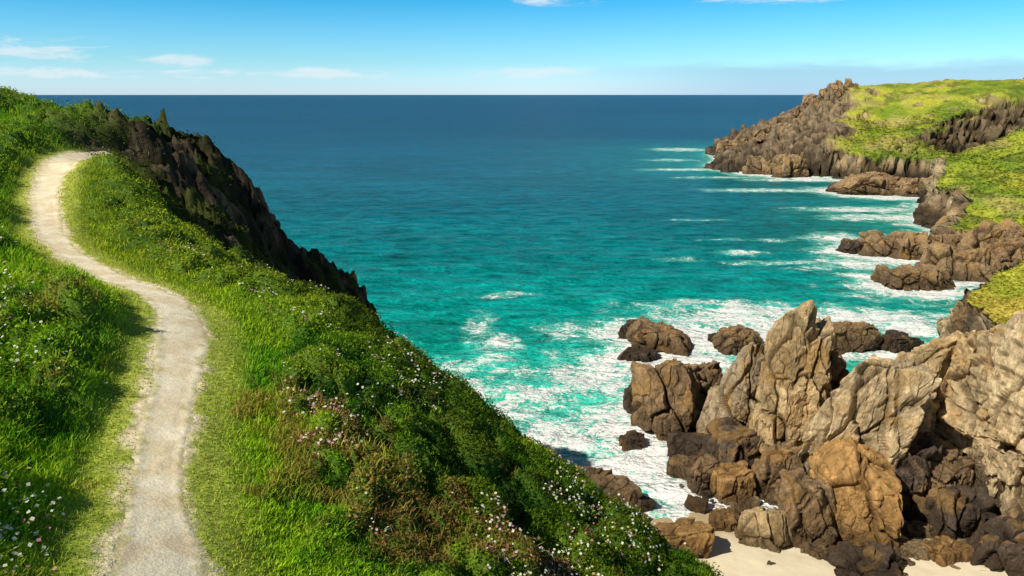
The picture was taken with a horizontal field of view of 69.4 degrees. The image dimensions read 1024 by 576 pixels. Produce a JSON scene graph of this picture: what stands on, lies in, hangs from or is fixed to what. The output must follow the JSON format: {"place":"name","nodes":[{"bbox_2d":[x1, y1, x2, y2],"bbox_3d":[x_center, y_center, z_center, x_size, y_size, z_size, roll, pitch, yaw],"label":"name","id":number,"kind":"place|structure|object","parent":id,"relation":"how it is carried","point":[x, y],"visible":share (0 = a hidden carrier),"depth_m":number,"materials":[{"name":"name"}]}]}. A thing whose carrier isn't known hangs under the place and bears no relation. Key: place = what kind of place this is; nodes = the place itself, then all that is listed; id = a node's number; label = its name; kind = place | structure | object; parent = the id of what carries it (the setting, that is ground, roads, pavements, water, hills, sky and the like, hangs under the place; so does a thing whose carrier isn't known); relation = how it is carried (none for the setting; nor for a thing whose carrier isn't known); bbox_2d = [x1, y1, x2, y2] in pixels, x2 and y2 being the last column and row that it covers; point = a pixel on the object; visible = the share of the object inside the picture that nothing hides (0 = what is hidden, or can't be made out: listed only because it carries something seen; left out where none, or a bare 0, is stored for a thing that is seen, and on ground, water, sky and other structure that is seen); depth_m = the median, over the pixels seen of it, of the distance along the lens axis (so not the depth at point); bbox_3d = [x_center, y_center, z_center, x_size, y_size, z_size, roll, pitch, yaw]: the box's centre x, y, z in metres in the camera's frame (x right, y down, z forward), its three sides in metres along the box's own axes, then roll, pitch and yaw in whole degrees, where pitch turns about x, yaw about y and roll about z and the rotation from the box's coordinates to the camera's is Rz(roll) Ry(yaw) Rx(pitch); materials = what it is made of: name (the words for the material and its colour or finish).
{"place":"outdoors","nodes":[
{"label":"outdoors","id":0,"kind":"place"},
{"bbox_2d":[0,85,717,575],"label":"coastal hillside","id":1,"kind":"structure","parent":0,"point":[242,210],"depth_m":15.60,"materials":[{"name":"green plant"}]},
{"bbox_2d":[87,140,100,146],"bbox_3d":[-26.491,-8.542,46.581,1.641,1.589,1.368,0,15,0],"label":"rock outcrop","id":2,"kind":"object","parent":1,"relation":"on","point":[93,142],"visible":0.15,"depth_m":46.07,"materials":[{"name":"stone"}]},
{"bbox_2d":[29,151,211,575],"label":"footpath","id":3,"kind":"structure","parent":1,"relation":"on","point":[158,538],"depth_m":12.44,"materials":[{"name":"beige gravel"}]},
{"bbox_2d":[255,187,268,210],"bbox_3d":[-20.817,-6.015,60.087,2.909,4.510,2.402,0,15,0],"label":"rock outcrop","id":4,"kind":"object","parent":1,"relation":"on","point":[260,191],"visible":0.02,"depth_m":59.27,"materials":[{"name":"stone"}]},
{"bbox_2d":[269,212,280,229],"bbox_3d":[-19.551,-4.013,59.766,2.103,4.346,2.232,0,15,0],"label":"rock outcrop","id":5,"kind":"object","parent":1,"relation":"on","point":[276,222],"visible":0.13,"depth_m":59.22,"materials":[{"name":"stone"}]},
{"bbox_2d":[341,279,347,286],"bbox_3d":[-14.982,1.011,63.961,1.890,3.965,1.755,0,15,0],"label":"rock outcrop","id":6,"kind":"object","parent":1,"relation":"on","point":[344,282],"visible":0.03,"depth_m":63.41,"materials":[{"name":"stone"}]},
{"bbox_2d":[0,226,705,575],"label":"wildflowers","id":7,"kind":"object","parent":1,"relation":"on","point":[6,476],"visible":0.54,"depth_m":13.71,"materials":[{"name":"white plant"}]},
{"bbox_2d":[347,270,358,284],"bbox_3d":[-14.280,1.276,66.125,1.735,6.107,1.968,0,15,0],"label":"rock outcrop","id":8,"kind":"object","parent":1,"relation":"on","point":[352,275],"visible":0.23,"depth_m":64.97,"materials":[{"name":"stone"}]},
{"bbox_2d":[0,86,723,575],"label":"shrubs","id":9,"kind":"object","parent":1,"relation":"on","point":[450,434],"visible":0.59,"depth_m":15.26,"materials":[{"name":"green plant"}]},
{"bbox_2d":[359,285,367,299],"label":"rock outcrop","id":10,"kind":"object","parent":1,"relation":"on","point":[362,288],"visible":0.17,"depth_m":65.49,"materials":[{"name":"stone"}]},
{"bbox_2d":[28,95,984,529],"bbox_3d":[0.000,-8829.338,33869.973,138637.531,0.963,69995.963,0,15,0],"label":"sea","id":11,"kind":"structure","parent":0,"point":[520,259],"depth_m":226.04,"materials":[{"name":"liquid"}]},
{"bbox_2d":[618,319,637,338],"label":"sea rock","id":12,"kind":"object","parent":11,"relation":"in","point":[623,330],"visible":0.3,"depth_m":125.09,"materials":[{"name":"stone"}]},
{"bbox_2d":[623,382,637,413],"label":"sea rock","id":13,"kind":"object","parent":11,"relation":"in","point":[628,408],"visible":0.19,"depth_m":95.48,"materials":[{"name":"stone"}]},
{"bbox_2d":[618,430,645,451],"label":"sea rock","id":14,"kind":"object","parent":11,"relation":"in","point":[629,440],"visible":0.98,"depth_m":86.32,"materials":[{"name":"stone"}]},
{"bbox_2d":[617,344,657,361],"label":"sea rock","id":15,"kind":"object","parent":11,"relation":"in","point":[634,352],"visible":0.99,"depth_m":114.83,"materials":[{"name":"stone"}]},
{"bbox_2d":[626,316,692,355],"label":"sea rock","id":16,"kind":"object","parent":11,"relation":"in","point":[661,337],"visible":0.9,"depth_m":118.55,"materials":[{"name":"stone"}]},
{"bbox_2d":[630,358,703,440],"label":"sea rock","id":17,"kind":"object","parent":11,"relation":"in","point":[666,399],"visible":0.84,"depth_m":88.05,"materials":[{"name":"stone"}]},
{"bbox_2d":[666,454,696,479],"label":"boulder","id":18,"kind":"object","parent":11,"relation":"in","point":[678,465],"visible":0.77,"depth_m":79.80,"materials":[{"name":"stone"}]},
{"bbox_2d":[667,432,705,456],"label":"boulder","id":19,"kind":"object","parent":11,"relation":"in","point":[687,444],"visible":0.57,"depth_m":84.05,"materials":[{"name":"stone"}]},
{"bbox_2d":[690,360,722,402],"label":"sea rock","id":20,"kind":"object","parent":11,"relation":"in","point":[710,374],"visible":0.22,"depth_m":91.87,"materials":[{"name":"stone"}]},
{"bbox_2d":[707,332,716,341],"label":"sea rock","id":21,"kind":"object","parent":11,"relation":"in","point":[710,336],"visible":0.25,"depth_m":123.98,"materials":[{"name":"stone"}]},
{"bbox_2d":[695,342,765,433],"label":"sea stack","id":22,"kind":"object","parent":11,"relation":"in","point":[733,395],"visible":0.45,"depth_m":83.10,"materials":[{"name":"stone"}]},
{"bbox_2d":[711,324,762,354],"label":"sea rock","id":23,"kind":"object","parent":11,"relation":"in","point":[733,340],"visible":0.81,"depth_m":118.64,"materials":[{"name":"stone"}]},
{"bbox_2d":[742,155,777,174],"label":"reef rock","id":24,"kind":"object","parent":11,"relation":"in","point":[758,165],"visible":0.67,"depth_m":382.10,"materials":[{"name":"stone"}]},
{"bbox_2d":[749,300,819,453],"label":"sea stack","id":25,"kind":"object","parent":11,"relation":"in","point":[783,399],"visible":0.52,"depth_m":76.23,"materials":[{"name":"stone"}]},
{"bbox_2d":[771,152,808,177],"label":"reef rock","id":26,"kind":"object","parent":11,"relation":"in","point":[792,165],"visible":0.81,"depth_m":366.99,"materials":[{"name":"stone"}]},
{"bbox_2d":[795,316,835,421],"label":"sea stack","id":27,"kind":"object","parent":11,"relation":"in","point":[818,386],"visible":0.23,"depth_m":76.25,"materials":[{"name":"stone"}]},
{"bbox_2d":[830,345,849,390],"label":"sea stack","id":28,"kind":"object","parent":11,"relation":"in","point":[839,371],"visible":0.09,"depth_m":81.70,"materials":[{"name":"stone"}]},
{"bbox_2d":[838,244,848,252],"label":"reef rock","id":29,"kind":"object","parent":11,"relation":"in","point":[843,249],"visible":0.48,"depth_m":193.06,"materials":[{"name":"stone"}]},
{"bbox_2d":[835,238,864,253],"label":"reef rock","id":30,"kind":"object","parent":11,"relation":"in","point":[854,246],"visible":0.48,"depth_m":191.83,"materials":[{"name":"stone"}]},
{"bbox_2d":[832,321,882,354],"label":"sea rock","id":31,"kind":"object","parent":11,"relation":"in","point":[860,337],"visible":0.66,"depth_m":118.50,"materials":[{"name":"stone"}]},
{"bbox_2d":[827,171,902,195],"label":"reef rock","id":32,"kind":"object","parent":11,"relation":"in","point":[876,183],"visible":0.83,"depth_m":304.23,"materials":[{"name":"stone"}]},
{"bbox_2d":[797,356,941,473],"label":"sea stack","id":33,"kind":"object","parent":11,"relation":"in","point":[875,402],"visible":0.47,"depth_m":69.43,"materials":[{"name":"stone"}]},
{"bbox_2d":[857,230,928,259],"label":"reef rock","id":34,"kind":"object","parent":11,"relation":"in","point":[878,243],"visible":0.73,"depth_m":187.88,"materials":[{"name":"stone"}]},
{"bbox_2d":[876,329,923,352],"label":"sea rock","id":35,"kind":"object","parent":11,"relation":"in","point":[894,341],"visible":0.84,"depth_m":118.94,"materials":[{"name":"stone"}]},
{"bbox_2d":[869,354,936,432],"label":"sea stack","id":36,"kind":"object","parent":11,"relation":"in","point":[928,406],"visible":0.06,"depth_m":74.30,"materials":[{"name":"stone"}]},
{"bbox_2d":[894,177,924,196],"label":"reef rock","id":37,"kind":"object","parent":11,"relation":"in","point":[906,187],"visible":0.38,"depth_m":299.21,"materials":[{"name":"stone"}]},
{"bbox_2d":[870,264,955,290],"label":"reef rock","id":38,"kind":"object","parent":11,"relation":"in","point":[923,277],"visible":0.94,"depth_m":157.24,"materials":[{"name":"stone"}]},
{"bbox_2d":[895,234,930,259],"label":"reef rock","id":39,"kind":"object","parent":11,"relation":"in","point":[907,247],"visible":0.31,"depth_m":184.70,"materials":[{"name":"stone"}]},
{"bbox_2d":[894,330,975,434],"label":"sea stack","id":40,"kind":"object","parent":11,"relation":"in","point":[933,357],"visible":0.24,"depth_m":76.06,"materials":[{"name":"stone"}]},
{"bbox_2d":[930,338,948,440],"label":"sea stack","id":41,"kind":"object","parent":11,"relation":"in","point":[936,431],"visible":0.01,"depth_m":77.18,"materials":[{"name":"stone"}]},
{"bbox_2d":[930,215,950,234],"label":"reef rock","id":42,"kind":"object","parent":11,"relation":"in","point":[938,222],"visible":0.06,"depth_m":212.62,"materials":[{"name":"stone"}]},
{"bbox_2d":[928,233,962,247],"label":"reef rock","id":43,"kind":"object","parent":11,"relation":"in","point":[952,240],"visible":0.24,"depth_m":186.84,"materials":[{"name":"stone"}]},
{"bbox_2d":[914,242,989,281],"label":"reef rock","id":44,"kind":"object","parent":11,"relation":"in","point":[958,267],"visible":0.49,"depth_m":164.31,"materials":[{"name":"stone"}]},
{"bbox_2d":[953,245,1012,282],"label":"reef rock","id":45,"kind":"object","parent":11,"relation":"in","point":[999,261],"visible":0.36,"depth_m":162.74,"materials":[{"name":"stone"}]},
{"bbox_2d":[960,218,1023,248],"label":"reef rock","id":46,"kind":"object","parent":11,"relation":"in","point":[985,233],"visible":0.41,"depth_m":180.80,"materials":[{"name":"stone"}]},
{"bbox_2d":[986,237,1023,263],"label":"reef rock","id":47,"kind":"object","parent":11,"relation":"in","point":[1011,249],"visible":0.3,"depth_m":164.15,"materials":[{"name":"stone"}]},
{"bbox_2d":[0,0,1023,94],"label":"sky","id":48,"kind":"structure","parent":0,"point":[48,47],"materials":[{"name":"blue"}]},
{"bbox_2d":[650,507,1007,575],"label":"sand beach","id":49,"kind":"structure","parent":0,"point":[729,554],"depth_m":64.07,"materials":[{"name":"sand"}]},
{"bbox_2d":[575,465,612,481],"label":"boulder","id":50,"kind":"object","parent":49,"relation":"on","point":[594,473],"visible":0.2,"depth_m":77.41,"materials":[{"name":"stone"}]},
{"bbox_2d":[591,474,641,511],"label":"boulder","id":51,"kind":"object","parent":49,"relation":"on","point":[625,487],"visible":0.41,"depth_m":72.98,"materials":[{"name":"stone"}]},
{"bbox_2d":[639,495,655,513],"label":"boulder","id":52,"kind":"object","parent":49,"relation":"on","point":[648,503],"visible":0.52,"depth_m":73.20,"materials":[{"name":"stone"}]},
{"bbox_2d":[653,517,714,558],"bbox_3d":[14.882,22.840,66.618,6.287,4.152,5.191,0,15,0],"label":"boulder","id":53,"kind":"object","parent":49,"relation":"on","point":[697,538],"visible":0.59,"depth_m":64.86,"materials":[{"name":"stone"}]},
{"bbox_2d":[684,494,708,513],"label":"boulder","id":54,"kind":"object","parent":49,"relation":"on","point":[696,504],"visible":1,"depth_m":73.25,"materials":[{"name":"stone"}]},
{"bbox_2d":[686,453,719,495],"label":"boulder","id":55,"kind":"object","parent":49,"relation":"on","point":[700,471],"visible":0.59,"depth_m":76.50,"materials":[{"name":"stone"}]},
{"bbox_2d":[708,507,739,531],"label":"boulder","id":56,"kind":"object","parent":49,"relation":"on","point":[725,519],"visible":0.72,"depth_m":69.70,"materials":[{"name":"stone"}]},
{"bbox_2d":[697,417,761,469],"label":"rock block","id":57,"kind":"object","parent":49,"relation":"on","point":[725,439],"visible":0.45,"depth_m":78.92,"materials":[{"name":"stone"}]},
{"bbox_2d":[709,460,755,504],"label":"boulder","id":58,"kind":"object","parent":49,"relation":"on","point":[734,482],"visible":0.87,"depth_m":74.56,"materials":[{"name":"stone"}]},
{"bbox_2d":[735,497,759,514],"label":"boulder","id":59,"kind":"object","parent":49,"relation":"on","point":[742,505],"visible":0.45,"depth_m":72.03,"materials":[{"name":"stone"}]},
{"bbox_2d":[735,506,793,552],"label":"boulder","id":60,"kind":"object","parent":49,"relation":"on","point":[761,527],"visible":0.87,"depth_m":66.46,"materials":[{"name":"stone"}]},
{"bbox_2d":[751,442,809,505],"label":"rock block","id":61,"kind":"object","parent":49,"relation":"on","point":[770,464],"visible":0.6,"depth_m":74.52,"materials":[{"name":"stone"}]},
{"bbox_2d":[774,467,837,547],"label":"rock block","id":62,"kind":"object","parent":49,"relation":"on","point":[805,502],"visible":0.7,"depth_m":66.21,"materials":[{"name":"stone"}]},
{"bbox_2d":[638,458,982,575],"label":"cove boulders","id":63,"kind":"object","parent":49,"relation":"on","point":[706,493],"visible":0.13,"depth_m":68.97,"materials":[{"name":"stone"}]},
{"bbox_2d":[798,540,835,559],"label":"boulder","id":64,"kind":"object","parent":49,"relation":"on","point":[820,551],"visible":0.47,"depth_m":65.51,"materials":[{"name":"stone"}]},
{"bbox_2d":[809,437,903,551],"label":"rock block","id":65,"kind":"object","parent":49,"relation":"on","point":[863,481],"visible":0.59,"depth_m":66.25,"materials":[{"name":"stone"}]},
{"bbox_2d":[824,540,904,575],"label":"rock block","id":66,"kind":"object","parent":49,"relation":"on","point":[846,558],"visible":0.94,"depth_m":62.67,"materials":[{"name":"stone"}]},
{"bbox_2d":[902,556,910,564],"bbox_3d":[33.172,24.028,64.853,2.961,1.419,2.908,0,15,0],"label":"boulder","id":67,"kind":"object","parent":49,"relation":"on","point":[906,559],"visible":0.11,"depth_m":64.19,"materials":[{"name":"stone"}]},
{"bbox_2d":[897,538,930,560],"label":"boulder","id":68,"kind":"object","parent":49,"relation":"on","point":[913,547],"visible":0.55,"depth_m":65.11,"materials":[{"name":"stone"}]},
{"bbox_2d":[901,520,932,538],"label":"boulder","id":69,"kind":"object","parent":49,"relation":"on","point":[919,529],"visible":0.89,"depth_m":68.82,"materials":[{"name":"stone"}]},
{"bbox_2d":[896,431,941,519],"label":"rock block","id":70,"kind":"object","parent":49,"relation":"on","point":[914,464],"visible":0.34,"depth_m":70.44,"materials":[{"name":"stone"}]},
{"bbox_2d":[922,535,973,566],"bbox_3d":[38.499,23.556,65.343,4.146,2.652,3.133,-6,16,-21],"label":"boulder","id":71,"kind":"object","parent":49,"relation":"on","point":[944,551],"visible":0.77,"depth_m":64.31,"materials":[{"name":"stone"}]},
{"bbox_2d":[925,438,974,496],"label":"rock block","id":72,"kind":"object","parent":49,"relation":"on","point":[951,465],"visible":0.33,"depth_m":71.47,"materials":[{"name":"stone"}]},
{"bbox_2d":[905,485,997,539],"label":"rock block","id":73,"kind":"object","parent":49,"relation":"on","point":[954,511],"visible":0.79,"depth_m":68.07,"materials":[{"name":"stone"}]},
{"bbox_2d":[941,327,998,446],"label":"sea cliff","id":74,"kind":"structure","parent":49,"relation":"on","point":[966,343],"depth_m":74.49,"materials":[{"name":"stone"}]},
{"bbox_2d":[937,311,1023,497],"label":"sea cliff","id":75,"kind":"structure","parent":49,"relation":"on","point":[962,414],"depth_m":73.14,"materials":[{"name":"stone"}]},
{"bbox_2d":[966,513,1023,575],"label":"rock block","id":76,"kind":"object","parent":49,"relation":"on","point":[996,543],"visible":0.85,"depth_m":62.69,"materials":[{"name":"stone"}]},
{"bbox_2d":[986,313,1023,513],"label":"sea cliff","id":77,"kind":"structure","parent":49,"relation":"on","point":[1005,384],"depth_m":66.55,"materials":[{"name":"stone"}]},
{"bbox_2d":[997,497,1023,518],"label":"rock block","id":78,"kind":"object","parent":49,"relation":"on","point":[1015,509],"visible":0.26,"depth_m":66.56,"materials":[{"name":"stone"}]},
{"bbox_2d":[703,78,1023,515],"bbox_3d":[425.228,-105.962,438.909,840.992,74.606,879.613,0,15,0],"label":"rocky headland","id":79,"kind":"structure","parent":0,"point":[813,133],"depth_m":377.50,"materials":[{"name":"green plant"}]},
{"bbox_2d":[716,139,737,152],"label":"headland tor","id":80,"kind":"structure","parent":79,"relation":"on","point":[727,144],"depth_m":438.11,"materials":[{"name":"stone"}]},
{"bbox_2d":[735,132,757,145],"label":"headland tor","id":81,"kind":"structure","parent":79,"relation":"on","point":[742,138],"depth_m":437.73,"materials":[{"name":"stone"}]},
{"bbox_2d":[753,125,771,141],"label":"headland tor","id":82,"kind":"structure","parent":79,"relation":"on","point":[761,133],"depth_m":436.79,"materials":[{"name":"stone"}]},
{"bbox_2d":[773,116,786,123],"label":"headland tor","id":83,"kind":"structure","parent":79,"relation":"on","point":[776,120],"depth_m":463.63,"materials":[{"name":"stone"}]},
{"bbox_2d":[779,124,792,131],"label":"headland tor","id":84,"kind":"structure","parent":79,"relation":"on","point":[783,127],"depth_m":438.40,"materials":[{"name":"stone"}]},
{"bbox_2d":[786,105,803,117],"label":"headland tor","id":85,"kind":"structure","parent":79,"relation":"on","point":[795,113],"depth_m":462.73,"materials":[{"name":"stone"}]},
{"bbox_2d":[802,93,818,106],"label":"headland tor","id":86,"kind":"structure","parent":79,"relation":"on","point":[810,98],"depth_m":461.58,"materials":[{"name":"stone"}]},
{"bbox_2d":[818,89,828,104],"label":"headland tor","id":87,"kind":"structure","parent":79,"relation":"on","point":[821,92],"depth_m":462.52,"materials":[{"name":"stone"}]},
{"bbox_2d":[830,80,844,97],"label":"headland tor","id":88,"kind":"structure","parent":79,"relation":"on","point":[837,86],"depth_m":461.27,"materials":[{"name":"stone"}]},
{"bbox_2d":[844,78,857,91],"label":"headland tor","id":89,"kind":"structure","parent":79,"relation":"on","point":[848,83],"depth_m":463.90,"materials":[{"name":"stone"}]},
{"bbox_2d":[837,107,1023,322],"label":"headland turf","id":90,"kind":"structure","parent":79,"relation":"on","point":[985,291],"depth_m":224.92,"materials":[{"name":"green plant"}]}
]}

